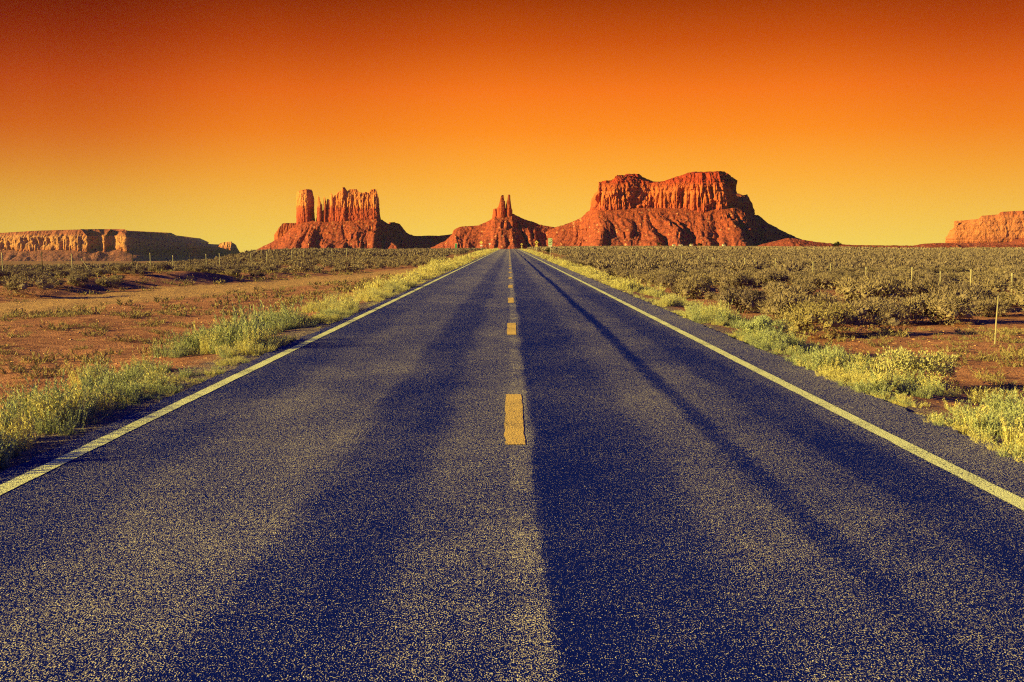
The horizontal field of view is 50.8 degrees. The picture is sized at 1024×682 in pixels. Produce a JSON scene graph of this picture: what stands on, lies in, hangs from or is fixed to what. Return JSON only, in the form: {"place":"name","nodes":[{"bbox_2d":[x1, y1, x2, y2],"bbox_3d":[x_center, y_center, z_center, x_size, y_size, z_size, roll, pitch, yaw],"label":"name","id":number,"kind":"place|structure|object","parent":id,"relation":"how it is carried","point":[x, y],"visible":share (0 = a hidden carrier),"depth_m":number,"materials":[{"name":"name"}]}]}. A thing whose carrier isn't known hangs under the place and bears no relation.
{"place":"outdoors","nodes":[
{"label":"outdoors","id":0,"kind":"place"},
{"bbox_2d":[0,229,239,260],"bbox_3d":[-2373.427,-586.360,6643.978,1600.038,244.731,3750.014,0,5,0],"label":"mesa","id":1,"kind":"structure","parent":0,"point":[97,244],"depth_m":5000.79,"materials":[{"name":"stone"}]},
{"bbox_2d":[0,271,388,408],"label":"gravel","id":2,"kind":"structure","parent":0,"point":[154,309],"depth_m":36.12,"materials":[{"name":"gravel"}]},
{"bbox_2d":[257,187,438,249],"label":"butte","id":3,"kind":"object","parent":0,"point":[349,218],"visible":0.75,"depth_m":2866.62,"materials":[{"name":"stone"}]},
{"bbox_2d":[431,195,554,248],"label":"butte","id":4,"kind":"object","parent":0,"point":[504,227],"visible":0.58,"depth_m":2450.53,"materials":[{"name":"stone"}]},
{"bbox_2d":[0,249,1023,681],"bbox_3d":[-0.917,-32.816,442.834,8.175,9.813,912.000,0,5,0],"label":"road","id":5,"kind":"structure","parent":0,"point":[372,497],"depth_m":6.73,"materials":[{"name":"asphalt"}]},
{"bbox_2d":[0,249,499,494],"bbox_3d":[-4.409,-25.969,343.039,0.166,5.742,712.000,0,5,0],"label":"road edge marking","id":6,"kind":"object","parent":5,"relation":"on","point":[7,486],"visible":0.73,"depth_m":10.70,"materials":[{"name":"paint"}]},
{"bbox_2d":[507,323,515,334],"bbox_3d":[-0.007,-0.259,22.240,0.202,0.001,3.150,0,5,0],"label":"road centre marking","id":7,"kind":"object","parent":5,"relation":"on","point":[511,328],"visible":1,"depth_m":22.09,"materials":[{"name":"paint"}]},
{"bbox_2d":[504,394,524,443],"bbox_3d":[0.020,0.753,10.885,0.198,0.001,3.150,0,5,0],"label":"road centre marking","id":8,"kind":"object","parent":5,"relation":"on","point":[514,428],"visible":1,"depth_m":10.58,"materials":[{"name":"paint"}]},
{"bbox_2d":[518,249,1023,510],"bbox_3d":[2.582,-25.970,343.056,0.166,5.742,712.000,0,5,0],"label":"road edge marking","id":9,"kind":"object","parent":5,"relation":"on","point":[1003,494],"visible":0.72,"depth_m":10.07,"materials":[{"name":"paint"}]},
{"bbox_2d":[0,248,1023,472],"bbox_3d":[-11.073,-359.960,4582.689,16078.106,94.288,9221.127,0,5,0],"label":"ground","id":10,"kind":"structure","parent":0,"point":[38,342],"depth_m":25.64,"materials":[{"name":"soil"}]},
{"bbox_2d":[0,268,13,279],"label":"sagebrush","id":11,"kind":"object","parent":10,"relation":"on","point":[6,273],"visible":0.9,"depth_m":47.45,"materials":[{"name":"green plant"}]},
{"bbox_2d":[0,360,42,373],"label":"weed tuft","id":12,"kind":"object","parent":10,"relation":"on","point":[11,366],"visible":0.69,"depth_m":16.75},
{"bbox_2d":[14,311,42,318],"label":"weed tuft","id":13,"kind":"object","parent":10,"relation":"on","point":[32,316],"visible":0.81,"depth_m":28.30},
{"bbox_2d":[15,270,41,279],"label":"sagebrush","id":14,"kind":"object","parent":10,"relation":"on","point":[29,274],"visible":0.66,"depth_m":46.47,"materials":[{"name":"green plant"}]},
{"bbox_2d":[2,272,58,297],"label":"sagebrush","id":15,"kind":"object","parent":10,"relation":"on","point":[14,282],"visible":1,"depth_m":41.14,"materials":[{"name":"green plant"}]},
{"bbox_2d":[9,350,60,363],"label":"weed tuft","id":16,"kind":"object","parent":10,"relation":"on","point":[37,359],"visible":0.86,"depth_m":17.90,"materials":[{"name":"plant"}]},
{"bbox_2d":[9,364,74,379],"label":"weed tuft","id":17,"kind":"object","parent":10,"relation":"on","point":[26,371],"visible":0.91,"depth_m":15.94,"materials":[{"name":"plant"}]},
{"bbox_2d":[36,276,65,287],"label":"sagebrush","id":18,"kind":"object","parent":10,"relation":"on","point":[60,281],"visible":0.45,"depth_m":44.29,"materials":[{"name":"green plant"}]},
{"bbox_2d":[36,320,72,330],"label":"weed tuft","id":19,"kind":"object","parent":10,"relation":"on","point":[55,328],"visible":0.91,"depth_m":24.88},
{"bbox_2d":[53,268,69,277],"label":"sagebrush","id":20,"kind":"object","parent":10,"relation":"on","point":[65,273],"visible":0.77,"depth_m":51.41,"materials":[{"name":"green plant"}]},
{"bbox_2d":[65,274,91,285],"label":"sagebrush","id":21,"kind":"object","parent":10,"relation":"on","point":[76,278],"visible":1,"depth_m":45.62,"materials":[{"name":"green plant"}]},
{"bbox_2d":[59,348,101,362],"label":"weed tuft","id":22,"kind":"object","parent":10,"relation":"on","point":[70,357],"visible":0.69,"depth_m":18.10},
{"bbox_2d":[63,358,105,375],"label":"weed tuft","id":23,"kind":"object","parent":10,"relation":"on","point":[76,368],"visible":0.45,"depth_m":16.17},
{"bbox_2d":[79,328,107,336],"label":"weed tuft","id":24,"kind":"object","parent":10,"relation":"on","point":[92,333],"visible":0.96,"depth_m":23.23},
{"bbox_2d":[78,352,111,363],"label":"weed tuft","id":25,"kind":"object","parent":10,"relation":"on","point":[97,359],"visible":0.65,"depth_m":17.56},
{"bbox_2d":[95,276,121,286],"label":"sagebrush","id":26,"kind":"object","parent":10,"relation":"on","point":[103,281],"visible":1,"depth_m":47.63,"materials":[{"name":"green plant"}]},
{"bbox_2d":[110,263,132,273],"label":"sagebrush","id":27,"kind":"object","parent":10,"relation":"on","point":[116,267],"visible":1,"depth_m":54.17,"materials":[{"name":"green plant"}]},
{"bbox_2d":[106,333,141,341],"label":"weed tuft","id":28,"kind":"object","parent":10,"relation":"on","point":[125,339],"visible":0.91,"depth_m":22.37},
{"bbox_2d":[118,308,143,318],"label":"weed tuft","id":29,"kind":"object","parent":10,"relation":"on","point":[132,315],"visible":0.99,"depth_m":28.03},
{"bbox_2d":[131,268,146,275],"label":"sagebrush","id":30,"kind":"object","parent":10,"relation":"on","point":[136,271],"visible":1,"depth_m":53.42,"materials":[{"name":"green plant"}]},
{"bbox_2d":[132,345,161,355],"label":"weed tuft","id":31,"kind":"object","parent":10,"relation":"on","point":[148,353],"visible":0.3,"depth_m":19.67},
{"bbox_2d":[135,320,162,326],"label":"weed tuft","id":32,"kind":"object","parent":10,"relation":"on","point":[151,324],"visible":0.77,"depth_m":26.05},
{"bbox_2d":[138,334,173,345],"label":"weed tuft","id":33,"kind":"object","parent":10,"relation":"on","point":[161,340],"visible":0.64,"depth_m":22.18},
{"bbox_2d":[150,262,173,270],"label":"sagebrush","id":34,"kind":"object","parent":10,"relation":"on","point":[167,267],"visible":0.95,"depth_m":57.08,"materials":[{"name":"green plant"}]},
{"bbox_2d":[1,248,363,271],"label":"wire fence","id":35,"kind":"object","parent":10,"relation":"on","point":[162,261],"visible":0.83,"depth_m":71.75,"materials":[{"name":"metal"}]},
{"bbox_2d":[0,267,399,316],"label":"dry weeds","id":36,"kind":"object","parent":10,"relation":"on","point":[360,283],"visible":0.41,"depth_m":42.82,"materials":[{"name":"plant"}]},
{"bbox_2d":[193,264,214,271],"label":"sagebrush","id":37,"kind":"object","parent":10,"relation":"on","point":[203,268],"visible":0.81,"depth_m":59.57,"materials":[{"name":"green plant"}]},
{"bbox_2d":[0,253,448,272],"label":"sagebrush cover","id":38,"kind":"object","parent":10,"relation":"on","point":[307,263],"visible":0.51,"depth_m":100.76,"materials":[{"name":"green plant"}]},
{"bbox_2d":[213,247,484,259],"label":"sagebrush cover","id":39,"kind":"object","parent":10,"relation":"on","point":[409,252],"visible":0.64,"depth_m":189.47,"materials":[{"name":"green plant"}]},
{"bbox_2d":[415,234,451,242],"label":"rock ridge","id":40,"kind":"object","parent":10,"relation":"on","point":[440,239],"visible":0.23,"depth_m":2995.98,"materials":[{"name":"stone"}]},
{"bbox_2d":[448,248,564,260],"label":"verge grass","id":41,"kind":"structure","parent":10,"relation":"on","point":[478,253],"depth_m":201.91,"materials":[{"name":"plant"}]},
{"bbox_2d":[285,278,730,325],"bbox_3d":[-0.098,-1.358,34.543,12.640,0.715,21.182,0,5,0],"label":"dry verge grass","id":42,"kind":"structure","parent":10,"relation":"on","point":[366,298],"depth_m":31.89,"materials":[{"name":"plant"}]},
{"bbox_2d":[352,255,665,295],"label":"verge grass","id":43,"kind":"structure","parent":10,"relation":"on","point":[435,267],"depth_m":61.50,"materials":[{"name":"plant"}]},
{"bbox_2d":[0,296,1023,469],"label":"verge grass","id":44,"kind":"structure","parent":10,"relation":"on","point":[113,379],"depth_m":13.30,"materials":[{"name":"plant"}]},
{"bbox_2d":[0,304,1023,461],"bbox_3d":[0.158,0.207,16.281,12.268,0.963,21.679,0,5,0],"label":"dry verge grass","id":45,"kind":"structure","parent":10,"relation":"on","point":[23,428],"depth_m":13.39,"materials":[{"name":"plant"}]},
{"bbox_2d":[257,276,771,328],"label":"verge grass","id":46,"kind":"structure","parent":10,"relation":"on","point":[653,293],"depth_m":31.80,"materials":[{"name":"plant"}]},
{"bbox_2d":[600,265,626,277],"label":"sagebrush","id":47,"kind":"object","parent":10,"relation":"on","point":[612,271],"visible":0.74,"depth_m":65.02,"materials":[{"name":"green plant"}]},
{"bbox_2d":[617,268,643,281],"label":"sagebrush","id":48,"kind":"object","parent":10,"relation":"on","point":[626,275],"visible":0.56,"depth_m":60.14,"materials":[{"name":"green plant"}]},
{"bbox_2d":[636,271,672,285],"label":"sagebrush","id":49,"kind":"object","parent":10,"relation":"on","point":[650,278],"visible":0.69,"depth_m":54.50,"materials":[{"name":"green plant"}]},
{"bbox_2d":[656,272,687,287],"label":"sagebrush","id":50,"kind":"object","parent":10,"relation":"on","point":[664,280],"visible":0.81,"depth_m":51.76,"materials":[{"name":"green plant"}]},
{"bbox_2d":[670,277,719,299],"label":"sagebrush","id":51,"kind":"object","parent":10,"relation":"on","point":[694,287],"visible":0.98,"depth_m":43.32,"materials":[{"name":"green plant"}]},
{"bbox_2d":[674,272,716,288],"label":"sagebrush","id":52,"kind":"object","parent":10,"relation":"on","point":[702,277],"visible":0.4,"depth_m":47.89,"materials":[{"name":"green plant"}]},
{"bbox_2d":[684,268,713,277],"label":"sagebrush","id":53,"kind":"object","parent":10,"relation":"on","point":[693,272],"visible":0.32,"depth_m":55.44,"materials":[{"name":"green plant"}]},
{"bbox_2d":[704,291,720,300],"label":"sagebrush","id":54,"kind":"object","parent":10,"relation":"on","point":[714,296],"visible":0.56,"depth_m":41.19,"materials":[{"name":"green plant"}]},
{"bbox_2d":[707,267,737,287],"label":"sagebrush","id":55,"kind":"object","parent":10,"relation":"on","point":[717,274],"visible":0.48,"depth_m":52.05,"materials":[{"name":"green plant"}]},
{"bbox_2d":[717,270,757,288],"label":"sagebrush","id":56,"kind":"object","parent":10,"relation":"on","point":[736,279],"visible":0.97,"depth_m":46.83,"materials":[{"name":"green plant"}]},
{"bbox_2d":[712,285,768,313],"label":"sagebrush","id":57,"kind":"object","parent":10,"relation":"on","point":[748,297],"visible":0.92,"depth_m":32.74,"materials":[{"name":"green plant"}]},
{"bbox_2d":[735,313,793,336],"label":"roadside bush","id":58,"kind":"object","parent":10,"relation":"on","point":[760,321],"visible":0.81,"depth_m":19.92,"materials":[{"name":"green plant"}]},
{"bbox_2d":[753,269,792,287],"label":"sagebrush","id":59,"kind":"object","parent":10,"relation":"on","point":[774,276],"visible":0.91,"depth_m":51.24,"materials":[{"name":"green plant"}]},
{"bbox_2d":[527,246,1023,251],"bbox_3d":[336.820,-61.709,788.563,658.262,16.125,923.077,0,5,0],"label":"sagebrush cover","id":60,"kind":"object","parent":10,"relation":"on","point":[541,248],"visible":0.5,"depth_m":434.92,"materials":[{"name":"green plant"}]},
{"bbox_2d":[550,248,1023,258],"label":"sagebrush cover","id":61,"kind":"object","parent":10,"relation":"on","point":[807,253],"visible":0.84,"depth_m":194.58,"materials":[{"name":"green plant"}]},
{"bbox_2d":[561,253,1023,275],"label":"sagebrush cover","id":62,"kind":"object","parent":10,"relation":"on","point":[687,263],"visible":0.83,"depth_m":87.90,"materials":[{"name":"green plant"}]},
{"bbox_2d":[760,278,830,300],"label":"sagebrush","id":63,"kind":"object","parent":10,"relation":"on","point":[773,288],"visible":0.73,"depth_m":37.38,"materials":[{"name":"green plant"}]},
{"bbox_2d":[752,288,839,323],"bbox_3d":[7.697,-0.927,29.166,2.274,1.108,1.735,0,5,4],"label":"sagebrush","id":64,"kind":"object","parent":10,"relation":"on","point":[770,307],"visible":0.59,"depth_m":28.86,"materials":[{"name":"green plant"}]},
{"bbox_2d":[783,271,811,283],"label":"sagebrush","id":65,"kind":"object","parent":10,"relation":"on","point":[795,274],"visible":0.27,"depth_m":56.85,"materials":[{"name":"green plant"}]},
{"bbox_2d":[788,274,835,288],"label":"sagebrush","id":66,"kind":"object","parent":10,"relation":"on","point":[818,280],"visible":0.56,"depth_m":50.77,"materials":[{"name":"green plant"}]},
{"bbox_2d":[773,299,858,339],"bbox_3d":[6.803,-0.502,24.478,1.780,0.898,2.161,4,6,37],"label":"sagebrush","id":67,"kind":"object","parent":10,"relation":"on","point":[801,316],"visible":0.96,"depth_m":24.08,"materials":[{"name":"plant"}]},
{"bbox_2d":[636,252,1023,304],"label":"wire fence","id":68,"kind":"object","parent":10,"relation":"on","point":[866,270],"visible":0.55,"depth_m":47.63,"materials":[{"name":"metal"}]},
{"bbox_2d":[820,269,850,280],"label":"sagebrush","id":69,"kind":"object","parent":10,"relation":"on","point":[834,272],"visible":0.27,"depth_m":55.92,"materials":[{"name":"green plant"}]},
{"bbox_2d":[825,333,855,341],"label":"weed tuft","id":70,"kind":"object","parent":10,"relation":"on","point":[840,339],"visible":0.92,"depth_m":23.40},
{"bbox_2d":[832,266,857,272],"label":"sagebrush","id":71,"kind":"object","parent":10,"relation":"on","point":[843,268],"visible":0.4,"depth_m":65.94,"materials":[{"name":"green plant"}]},
{"bbox_2d":[820,295,910,333],"bbox_3d":[8.199,-0.627,25.146,2.005,0.936,1.595,5,7,45],"label":"sagebrush","id":72,"kind":"object","parent":10,"relation":"on","point":[893,315],"visible":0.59,"depth_m":24.93,"materials":[{"name":"green plant"}]},
{"bbox_2d":[828,273,910,304],"bbox_3d":[12.033,-1.649,36.336,2.334,1.398,2.503,-3,6,-29],"label":"sagebrush","id":73,"kind":"object","parent":10,"relation":"on","point":[873,288],"visible":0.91,"depth_m":35.96,"materials":[{"name":"green plant"}]},
{"bbox_2d":[863,337,889,346],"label":"weed tuft","id":74,"kind":"object","parent":10,"relation":"on","point":[872,343],"visible":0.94,"depth_m":22.20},
{"bbox_2d":[845,296,911,324],"bbox_3d":[9.830,-0.792,29.079,1.858,0.957,1.692,-1,5,-13],"label":"sagebrush","id":75,"kind":"object","parent":10,"relation":"on","point":[894,304],"visible":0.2,"depth_m":28.85,"materials":[{"name":"green plant"}]},
{"bbox_2d":[860,274,913,297],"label":"sagebrush","id":76,"kind":"object","parent":10,"relation":"on","point":[886,278],"visible":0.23,"depth_m":39.87,"materials":[{"name":"green plant"}]},
{"bbox_2d":[881,270,903,278],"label":"sagebrush","id":77,"kind":"object","parent":10,"relation":"on","point":[888,273],"visible":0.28,"depth_m":54.71,"materials":[{"name":"green plant"}]},
{"bbox_2d":[872,328,917,336],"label":"weed tuft","id":78,"kind":"object","parent":10,"relation":"on","point":[900,332],"visible":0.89,"depth_m":24.24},
{"bbox_2d":[869,345,961,387],"bbox_3d":[5.719,0.351,15.310,1.396,0.653,1.073,0,5,0],"label":"rabbitbrush","id":79,"kind":"object","parent":10,"relation":"on","point":[911,362],"visible":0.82,"depth_m":15.18,"materials":[{"name":"plant"}]},
{"bbox_2d":[895,268,935,288],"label":"sagebrush","id":80,"kind":"object","parent":10,"relation":"on","point":[908,274],"visible":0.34,"depth_m":49.65,"materials":[{"name":"green plant"}]},
{"bbox_2d":[898,276,949,300],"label":"sagebrush","id":81,"kind":"object","parent":10,"relation":"on","point":[928,286],"visible":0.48,"depth_m":35.82,"materials":[{"name":"green plant"}]},
{"bbox_2d":[917,273,951,284],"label":"sagebrush","id":82,"kind":"object","parent":10,"relation":"on","point":[943,277],"visible":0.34,"depth_m":48.00,"materials":[{"name":"green plant"}]},
{"bbox_2d":[923,264,952,273],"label":"sagebrush","id":83,"kind":"object","parent":10,"relation":"on","point":[946,269],"visible":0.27,"depth_m":65.27,"materials":[{"name":"green plant"}]},
{"bbox_2d":[900,291,983,325],"bbox_3d":[11.603,-0.862,29.189,2.321,1.019,1.869,4,7,38],"label":"sagebrush","id":84,"kind":"object","parent":10,"relation":"on","point":[952,307],"visible":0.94,"depth_m":28.90,"materials":[{"name":"green plant"}]},
{"bbox_2d":[929,270,962,282],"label":"sagebrush","id":85,"kind":"object","parent":10,"relation":"on","point":[954,276],"visible":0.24,"depth_m":52.19,"materials":[{"name":"green plant"}]},
{"bbox_2d":[933,349,968,361],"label":"weed tuft","id":86,"kind":"object","parent":10,"relation":"on","point":[959,356],"visible":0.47,"depth_m":19.29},
{"bbox_2d":[934,342,972,351],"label":"weed tuft","id":87,"kind":"object","parent":10,"relation":"on","point":[953,349],"visible":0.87,"depth_m":20.88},
{"bbox_2d":[930,280,1001,308],"bbox_3d":[14.298,-1.380,34.053,2.193,1.179,2.012,2,6,23],"label":"sagebrush","id":88,"kind":"object","parent":10,"relation":"on","point":[974,291],"visible":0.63,"depth_m":33.87,"materials":[{"name":"green plant"}]},
{"bbox_2d":[951,325,980,334],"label":"weed tuft","id":89,"kind":"object","parent":10,"relation":"on","point":[968,332],"visible":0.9,"depth_m":25.61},
{"bbox_2d":[954,380,1001,396],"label":"weed tuft","id":90,"kind":"object","parent":10,"relation":"on","point":[958,387],"visible":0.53,"depth_m":15.33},
{"bbox_2d":[960,273,1009,292],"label":"sagebrush","id":91,"kind":"object","parent":10,"relation":"on","point":[996,286],"visible":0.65,"depth_m":41.60,"materials":[{"name":"green plant"}]},
{"bbox_2d":[962,295,1011,316],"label":"sagebrush","id":92,"kind":"object","parent":10,"relation":"on","point":[991,307],"visible":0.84,"depth_m":32.08,"materials":[{"name":"green plant"}]},
{"bbox_2d":[974,270,1001,278],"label":"sagebrush","id":93,"kind":"object","parent":10,"relation":"on","point":[984,273],"visible":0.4,"depth_m":58.24,"materials":[{"name":"green plant"}]},
{"bbox_2d":[970,366,1009,377],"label":"weed tuft","id":94,"kind":"object","parent":10,"relation":"on","point":[990,375],"visible":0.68,"depth_m":17.25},
{"bbox_2d":[967,386,1017,397],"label":"weed tuft","id":95,"kind":"object","parent":10,"relation":"on","point":[981,390],"visible":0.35,"depth_m":15.03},
{"bbox_2d":[978,331,1008,341],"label":"weed tuft","id":96,"kind":"object","parent":10,"relation":"on","point":[991,335],"visible":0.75,"depth_m":22.78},
{"bbox_2d":[970,348,1021,359],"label":"weed tuft","id":97,"kind":"object","parent":10,"relation":"on","point":[1005,357],"visible":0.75,"depth_m":19.51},
{"bbox_2d":[985,377,1018,386],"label":"weed tuft","id":98,"kind":"object","parent":10,"relation":"on","point":[1004,385],"visible":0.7,"depth_m":16.23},
{"bbox_2d":[986,291,1018,305],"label":"sagebrush","id":99,"kind":"object","parent":10,"relation":"on","point":[1003,296],"visible":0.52,"depth_m":36.78,"materials":[{"name":"green plant"}]},
{"bbox_2d":[993,353,1023,366],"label":"weed tuft","id":100,"kind":"object","parent":10,"relation":"on","point":[1008,363],"visible":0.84,"depth_m":18.62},
{"bbox_2d":[1000,272,1023,291],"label":"sagebrush","id":101,"kind":"object","parent":10,"relation":"on","point":[1015,279],"visible":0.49,"depth_m":47.59,"materials":[{"name":"green plant"}]},
{"bbox_2d":[1005,266,1023,275],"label":"sagebrush","id":102,"kind":"object","parent":10,"relation":"on","point":[1021,269],"visible":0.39,"depth_m":54.90,"materials":[{"name":"green plant"}]},
{"bbox_2d":[1006,276,1023,306],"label":"sagebrush","id":103,"kind":"object","parent":10,"relation":"on","point":[1020,283],"visible":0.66,"depth_m":35.84,"materials":[{"name":"green plant"}]},
{"bbox_2d":[1009,286,1023,313],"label":"sagebrush","id":104,"kind":"object","parent":10,"relation":"on","point":[1021,300],"visible":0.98,"depth_m":32.69,"materials":[{"name":"green plant"}]},
{"bbox_2d":[0,0,1023,252],"label":"sky","id":105,"kind":"structure","parent":0,"point":[847,122],"materials":[{"name":"orange"}]},
{"bbox_2d":[545,171,799,245],"bbox_3d":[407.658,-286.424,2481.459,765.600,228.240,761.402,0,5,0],"label":"butte","id":106,"kind":"object","parent":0,"point":[710,208],"visible":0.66,"depth_m":2377.07,"materials":[{"name":"stone"}]},
{"bbox_2d":[737,320,1022,405],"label":"bare soil","id":107,"kind":"structure","parent":0,"point":[933,344],"depth_m":22.07,"materials":[{"name":"soil"}]},
{"bbox_2d":[758,238,1023,247],"bbox_3d":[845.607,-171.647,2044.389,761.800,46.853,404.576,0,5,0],"label":"hills","id":108,"kind":"structure","parent":0,"point":[789,242],"depth_m":2027.55,"materials":[{"name":"stone"}]},
{"bbox_2d":[929,211,1023,245],"bbox_3d":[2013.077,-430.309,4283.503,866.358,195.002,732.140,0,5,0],"label":"mesa","id":109,"kind":"structure","parent":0,"point":[1004,228],"depth_m":4190.72,"materials":[{"name":"stone"}]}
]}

